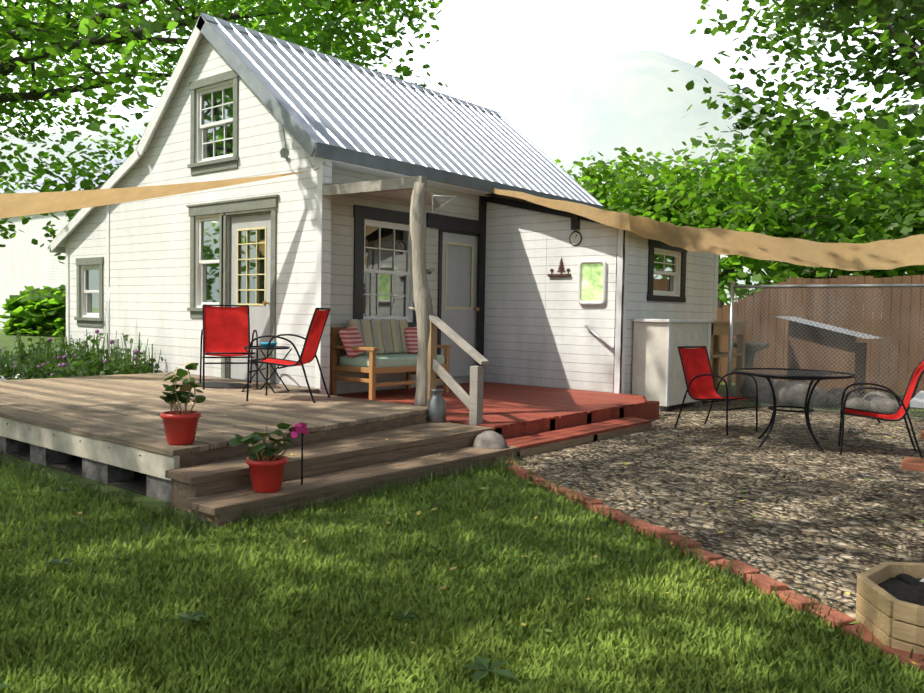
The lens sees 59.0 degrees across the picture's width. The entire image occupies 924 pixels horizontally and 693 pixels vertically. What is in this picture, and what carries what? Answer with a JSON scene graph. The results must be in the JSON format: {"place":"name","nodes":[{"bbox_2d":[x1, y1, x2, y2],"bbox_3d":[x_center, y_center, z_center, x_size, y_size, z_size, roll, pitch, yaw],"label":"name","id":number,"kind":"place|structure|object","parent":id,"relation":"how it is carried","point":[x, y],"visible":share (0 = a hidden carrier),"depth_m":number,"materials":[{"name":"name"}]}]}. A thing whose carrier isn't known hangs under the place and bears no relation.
{"place":"outdoors","nodes":[
{"label":"outdoors","id":0,"kind":"place"},
{"bbox_2d":[0,157,127,328],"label":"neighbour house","id":1,"kind":"structure","parent":0,"point":[24,261],"depth_m":37.88,"materials":[{"name":"white"}]},
{"bbox_2d":[67,35,331,394],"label":"gable wall","id":2,"kind":"structure","parent":0,"point":[150,271],"depth_m":10.76,"materials":[{"name":"white wood"}]},
{"bbox_2d":[0,0,449,263],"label":"maple","id":3,"kind":"object","parent":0,"point":[310,22],"depth_m":16.57,"materials":[{"name":"green plant"}]},
{"bbox_2d":[329,167,478,394],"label":"porch wall","id":4,"kind":"structure","parent":0,"point":[462,205],"depth_m":9.85,"materials":[{"name":"white wood"}]},
{"bbox_2d":[0,49,906,318],"bbox_3d":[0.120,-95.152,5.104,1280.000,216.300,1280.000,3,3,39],"label":"distant hills","id":5,"kind":"structure","parent":0,"point":[604,105],"depth_m":485.83,"materials":[{"name":"white"}]},
{"bbox_2d":[0,326,923,692],"bbox_3d":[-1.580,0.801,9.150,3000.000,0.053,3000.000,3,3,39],"label":"lawn","id":6,"kind":"structure","parent":0,"point":[362,653],"depth_m":3.38,"materials":[{"name":"green plant"}]},
{"bbox_2d":[0,284,65,336],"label":"field hedge","id":7,"kind":"object","parent":6,"relation":"on","point":[35,312],"visible":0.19,"depth_m":31.89,"materials":[{"name":"green plant"}]},
{"bbox_2d":[0,328,162,380],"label":"flower bed plants","id":8,"kind":"object","parent":6,"relation":"on","point":[74,362],"visible":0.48,"depth_m":11.25,"materials":[{"name":"green plant"}]},
{"bbox_2d":[0,436,170,502],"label":"deck piers","id":9,"kind":"structure","parent":6,"relation":"on","point":[147,485],"depth_m":5.81,"materials":[{"name":"grey concrete"}]},
{"bbox_2d":[102,287,109,359],"bbox_3d":[-5.019,-0.089,11.520,0.216,1.501,0.056,3,3,39],"label":"plant support","id":10,"kind":"object","parent":6,"relation":"on","point":[105,324],"visible":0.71,"depth_m":11.49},
{"bbox_2d":[66,70,323,390],"bbox_3d":[-3.932,-1.637,10.925,6.080,4.682,0.368,3,3,39],"label":"gable wall joinery","id":11,"kind":"object","parent":6,"relation":"on","point":[250,281],"visible":0.85,"depth_m":10.23,"materials":[{"name":"grey wood"}]},
{"bbox_2d":[0,128,324,218],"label":"shade sail","id":12,"kind":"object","parent":11,"relation":"attached to","point":[17,204],"depth_m":9.33,"materials":[{"name":"beige fabric"}]},
{"bbox_2d":[0,413,427,480],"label":"deck frame","id":13,"kind":"object","parent":6,"relation":"on","point":[154,464],"visible":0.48,"depth_m":5.82,"materials":[{"name":"grey wood"}]},
{"bbox_2d":[0,372,427,455],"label":"deck boards","id":14,"kind":"object","parent":13,"relation":"on","point":[94,405],"visible":0.85,"depth_m":7.14,"materials":[{"name":"brown wood"}]},
{"bbox_2d":[160,362,205,444],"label":"geranium pot","id":15,"kind":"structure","parent":14,"relation":"on","point":[180,426],"depth_m":5.27,"materials":[{"name":"ceramic"}]},
{"bbox_2d":[330,327,451,399],"bbox_3d":[-0.839,0.175,9.858,0.740,0.800,1.364,3,3,39],"label":"wooden bench","id":16,"kind":"object","parent":14,"relation":"on","point":[372,370],"visible":0.48,"depth_m":9.51,"materials":[{"name":"brown wood"}]},
{"bbox_2d":[339,319,444,367],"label":"bench cushions","id":17,"kind":"object","parent":16,"relation":"on","point":[394,341],"visible":0.94,"depth_m":9.79,"materials":[{"name":"green fabric"}]},
{"bbox_2d":[196,382,250,388],"bbox_3d":[-2.740,0.439,9.289,0.840,0.011,0.540,3,3,39],"label":"door mat","id":18,"kind":"object","parent":13,"relation":"on","point":[227,385],"depth_m":9.21,"materials":[{"name":"black rubber"}]},
{"bbox_2d":[199,304,257,388],"bbox_3d":[-2.639,-0.007,9.221,0.590,0.929,0.698,0,3,-21],"label":"deck chair","id":19,"kind":"object","parent":13,"relation":"on","point":[225,331],"visible":0.98,"depth_m":9.43,"materials":[{"name":"red fabric"}]},
{"bbox_2d":[241,342,291,392],"bbox_3d":[-2.083,0.223,8.719,0.482,0.533,0.477,3,3,39],"label":"side table","id":20,"kind":"object","parent":13,"relation":"on","point":[272,347],"visible":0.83,"depth_m":8.65,"materials":[{"name":"black metal"}]},
{"bbox_2d":[246,308,329,402],"bbox_3d":[-1.693,0.070,8.025,0.683,0.909,0.578,1,2,5],"label":"deck chair","id":21,"kind":"object","parent":13,"relation":"on","point":[312,339],"visible":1,"depth_m":7.96,"materials":[{"name":"red fabric"}]},
{"bbox_2d":[298,423,306,484],"bbox_3d":[-1.017,0.685,5.197,0.056,0.392,0.053,3,3,39],"label":"solar stake light","id":22,"kind":"object","parent":13,"relation":"on","point":[302,456],"visible":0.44,"depth_m":5.19,"materials":[{"name":"black metal"}]},
{"bbox_2d":[427,389,445,422],"bbox_3d":[-0.230,0.538,7.431,0.170,0.300,0.167,3,3,39],"label":"milk can","id":23,"kind":"object","parent":13,"relation":"on","point":[436,406],"visible":0.94,"depth_m":7.37,"materials":[{"name":"silver metal"}]},
{"bbox_2d":[165,422,518,526],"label":"deck steps","id":24,"kind":"structure","parent":6,"relation":"on","point":[214,489],"depth_m":5.57,"materials":[{"name":"brown wood"}]},
{"bbox_2d":[229,422,307,492],"bbox_3d":[-1.177,0.672,4.967,0.360,0.431,0.403,3,3,39],"label":"geranium pot","id":25,"kind":"object","parent":24,"relation":"on","point":[266,464],"visible":1,"depth_m":4.96,"materials":[{"name":"ceramic"}]},
{"bbox_2d":[0,451,923,669],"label":"grass tufts","id":26,"kind":"object","parent":6,"relation":"on","point":[504,465],"visible":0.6,"depth_m":4.97,"materials":[{"name":"green plant"}]},
{"bbox_2d":[503,460,923,675],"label":"brick edging","id":27,"kind":"object","parent":6,"relation":"on","point":[761,581],"visible":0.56,"depth_m":3.80,"materials":[{"name":"red brick"}]},
{"bbox_2d":[0,0,923,179],"label":"sky","id":28,"kind":"structure","parent":0,"point":[489,54],"materials":[{"name":"white"}]},
{"bbox_2d":[483,196,617,392],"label":"house wall","id":29,"kind":"structure","parent":0,"point":[574,353],"depth_m":11.16,"materials":[{"name":"white wood"}]},
{"bbox_2d":[484,193,718,393],"bbox_3d":[2.176,-0.737,12.225,2.419,2.990,3.420,3,3,39],"label":"house trim","id":30,"kind":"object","parent":29,"relation":"attached to","point":[664,284],"visible":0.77,"depth_m":11.14,"materials":[{"name":"wood"}]},
{"bbox_2d":[548,213,613,349],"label":"wall decorations","id":31,"kind":"object","parent":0,"point":[592,280],"visible":0.98,"depth_m":10.70},
{"bbox_2d":[555,150,645,215],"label":"tree leaves","id":32,"kind":"object","parent":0,"point":[570,170],"depth_m":47.24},
{"bbox_2d":[573,147,740,272],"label":"tree leaves","id":33,"kind":"object","parent":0,"point":[611,188],"depth_m":40.60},
{"bbox_2d":[613,230,713,393],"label":"house wall","id":34,"kind":"structure","parent":0,"point":[698,304],"depth_m":11.12,"materials":[{"name":"white wood"}]},
{"bbox_2d":[515,391,923,618],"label":"gravel patio","id":35,"kind":"structure","parent":0,"point":[784,555],"depth_m":5.94,"materials":[{"name":"grey gravel"}]},
{"bbox_2d":[0,379,923,689],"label":"fallen leaves","id":36,"kind":"object","parent":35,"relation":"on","point":[478,675],"visible":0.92,"depth_m":3.16,"materials":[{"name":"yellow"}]},
{"bbox_2d":[472,430,507,448],"bbox_3d":[0.007,0.847,6.806,0.749,0.304,0.286,1,2,-1],"label":"rock","id":37,"kind":"object","parent":35,"relation":"on","point":[489,439],"visible":0.29,"depth_m":6.73,"materials":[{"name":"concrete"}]},
{"bbox_2d":[336,382,659,457],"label":"red porch deck","id":38,"kind":"structure","parent":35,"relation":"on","point":[527,420],"depth_m":8.65,"materials":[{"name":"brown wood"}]},
{"bbox_2d":[324,183,486,378],"bbox_3d":[-0.794,-0.802,10.025,1.549,2.740,3.979,1,2,11],"label":"porch wall joinery","id":39,"kind":"object","parent":38,"relation":"on","point":[383,283],"visible":0.67,"depth_m":10.70,"materials":[{"name":"grey wood"}]},
{"bbox_2d":[409,182,434,405],"bbox_3d":[-0.380,-0.452,7.910,0.260,2.265,0.242,3,3,39],"label":"log post","id":40,"kind":"object","parent":38,"relation":"on","point":[423,308],"visible":0.79,"depth_m":7.83,"materials":[{"name":"beige wood"}]},
{"bbox_2d":[322,176,455,212],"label":"porch beam","id":41,"kind":"structure","parent":40,"relation":"on","point":[396,184],"depth_m":8.36,"materials":[{"name":"white wood"}]},
{"bbox_2d":[427,313,488,425],"bbox_3d":[-0.068,0.300,7.616,0.110,1.226,0.805,-1,3,-42],"label":"stair rail","id":42,"kind":"object","parent":38,"relation":"on","point":[473,402],"visible":0.81,"depth_m":7.54,"materials":[{"name":"white wood"}]},
{"bbox_2d":[632,319,713,410],"bbox_3d":[2.847,0.227,11.005,0.520,1.190,1.420,3,3,39],"label":"storage cabinet","id":43,"kind":"object","parent":35,"relation":"on","point":[657,372],"visible":0.75,"depth_m":10.53,"materials":[{"name":"beige paint"}]},
{"bbox_2d":[674,346,757,435],"bbox_3d":[2.755,0.465,8.836,0.578,0.909,0.683,-1,3,-39],"label":"patio chair","id":44,"kind":"object","parent":35,"relation":"on","point":[698,374],"visible":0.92,"depth_m":8.97,"materials":[{"name":"red fabric"}]},
{"bbox_2d":[703,321,747,403],"bbox_3d":[3.709,0.207,12.070,0.514,1.170,1.328,3,3,39],"label":"wooden shelf","id":45,"kind":"object","parent":35,"relation":"on","point":[718,328],"visible":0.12,"depth_m":12.37,"materials":[{"name":"brown wood"}]},
{"bbox_2d":[733,342,769,379],"bbox_3d":[4.576,0.353,13.018,0.620,0.830,0.620,3,3,39],"label":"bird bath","id":46,"kind":"object","parent":35,"relation":"on","point":[750,352],"depth_m":12.91,"materials":[{"name":"grey stone"}]},
{"bbox_2d":[731,368,855,451],"bbox_3d":[3.159,0.606,7.852,1.102,0.726,1.102,3,3,39],"label":"patio table","id":47,"kind":"object","parent":35,"relation":"on","point":[793,374],"visible":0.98,"depth_m":7.73,"materials":[{"name":"grey metal"}]},
{"bbox_2d":[740,377,898,412],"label":"rocks","id":48,"kind":"object","parent":35,"relation":"on","point":[777,392],"depth_m":11.38,"materials":[{"name":"grey stone"}]},
{"bbox_2d":[727,281,923,418],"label":"chain link frame","id":49,"kind":"object","parent":35,"relation":"on","point":[732,283],"visible":0.94,"depth_m":10.96,"materials":[{"name":"silver metal"}]},
{"bbox_2d":[731,287,923,418],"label":"chain link","id":50,"kind":"object","parent":49,"relation":"attached to","point":[831,345],"depth_m":10.43,"materials":[{"name":"silver metal"}]},
{"bbox_2d":[838,359,923,458],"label":"patio chair","id":51,"kind":"object","parent":35,"relation":"on","point":[900,413],"visible":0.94,"depth_m":7.45,"materials":[{"name":"red fabric"}]},
{"bbox_2d":[855,562,923,654],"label":"fire pit","id":52,"kind":"object","parent":35,"relation":"on","point":[892,621],"visible":0.81,"depth_m":3.06,"materials":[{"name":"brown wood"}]},
{"bbox_2d":[878,577,923,605],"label":"ash","id":53,"kind":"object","parent":52,"relation":"in","point":[896,588],"depth_m":3.28},
{"bbox_2d":[895,573,923,585],"bbox_3d":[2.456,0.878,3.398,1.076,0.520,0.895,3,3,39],"label":"rock","id":54,"kind":"object","parent":53,"relation":"on","point":[908,579],"depth_m":3.38,"materials":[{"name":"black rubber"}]},
{"bbox_2d":[901,391,923,471],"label":"picnic table","id":55,"kind":"object","parent":35,"relation":"on","point":[911,463],"visible":1,"depth_m":4.54,"materials":[{"name":"brown wood"}]},
{"bbox_2d":[604,126,841,331],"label":"tree leaves","id":56,"kind":"object","parent":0,"point":[671,177],"depth_m":34.88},
{"bbox_2d":[667,0,923,274],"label":"tree","id":57,"kind":"object","parent":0,"point":[782,129],"depth_m":17.69,"materials":[{"name":"green plant"}]},
{"bbox_2d":[688,95,923,329],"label":"tree leaves","id":58,"kind":"object","parent":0,"point":[739,216],"depth_m":29.31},
{"bbox_2d":[700,100,923,328],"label":"tree leaves","id":59,"kind":"object","parent":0,"point":[855,162],"depth_m":37.84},
{"bbox_2d":[717,275,923,394],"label":"plank fence","id":60,"kind":"object","parent":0,"point":[723,313],"visible":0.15,"depth_m":13.97,"materials":[{"name":"brown wood"}]},
{"bbox_2d":[774,316,881,397],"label":"shed","id":61,"kind":"structure","parent":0,"point":[814,340],"depth_m":12.76,"materials":[{"name":"brown wood"}]},
{"bbox_2d":[772,0,923,37],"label":"tree","id":62,"kind":"object","parent":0,"point":[843,11],"visible":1,"depth_m":8.86,"materials":[{"name":"green plant"}]},
{"bbox_2d":[840,151,923,344],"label":"tree leaves","id":63,"kind":"object","parent":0,"point":[872,272],"depth_m":30.83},
{"bbox_3d":[-2.068,-1.802,13.433,5.780,4.865,5.880,3,3,39],"label":"house shell","id":64,"kind":"object","parent":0,"visible":0},
{"bbox_2d":[49,15,602,252],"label":"roof trim","id":65,"kind":"structure","parent":64,"relation":"attached to","point":[358,161],"depth_m":10.21,"materials":[{"name":"white paint"}]},
{"bbox_2d":[50,12,603,246],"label":"roof","id":66,"kind":"structure","parent":64,"relation":"on","point":[320,97],"depth_m":11.26,"materials":[{"name":"metal"}]},
{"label":"sail pole","id":67,"kind":"object","parent":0,"visible":0},
{"bbox_2d":[491,188,630,230],"bbox_3d":[1.230,-1.819,10.682,2.200,0.723,0.060,3,3,39],"label":"shade sail","id":68,"kind":"object","parent":67,"relation":"attached to","point":[619,220],"visible":0.94,"depth_m":10.45,"materials":[{"name":"beige fabric"}]},
{"bbox_2d":[629,214,923,270],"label":"shade sail","id":69,"kind":"object","parent":67,"relation":"attached to","point":[890,254],"depth_m":11.12,"materials":[{"name":"beige fabric"}]}
]}

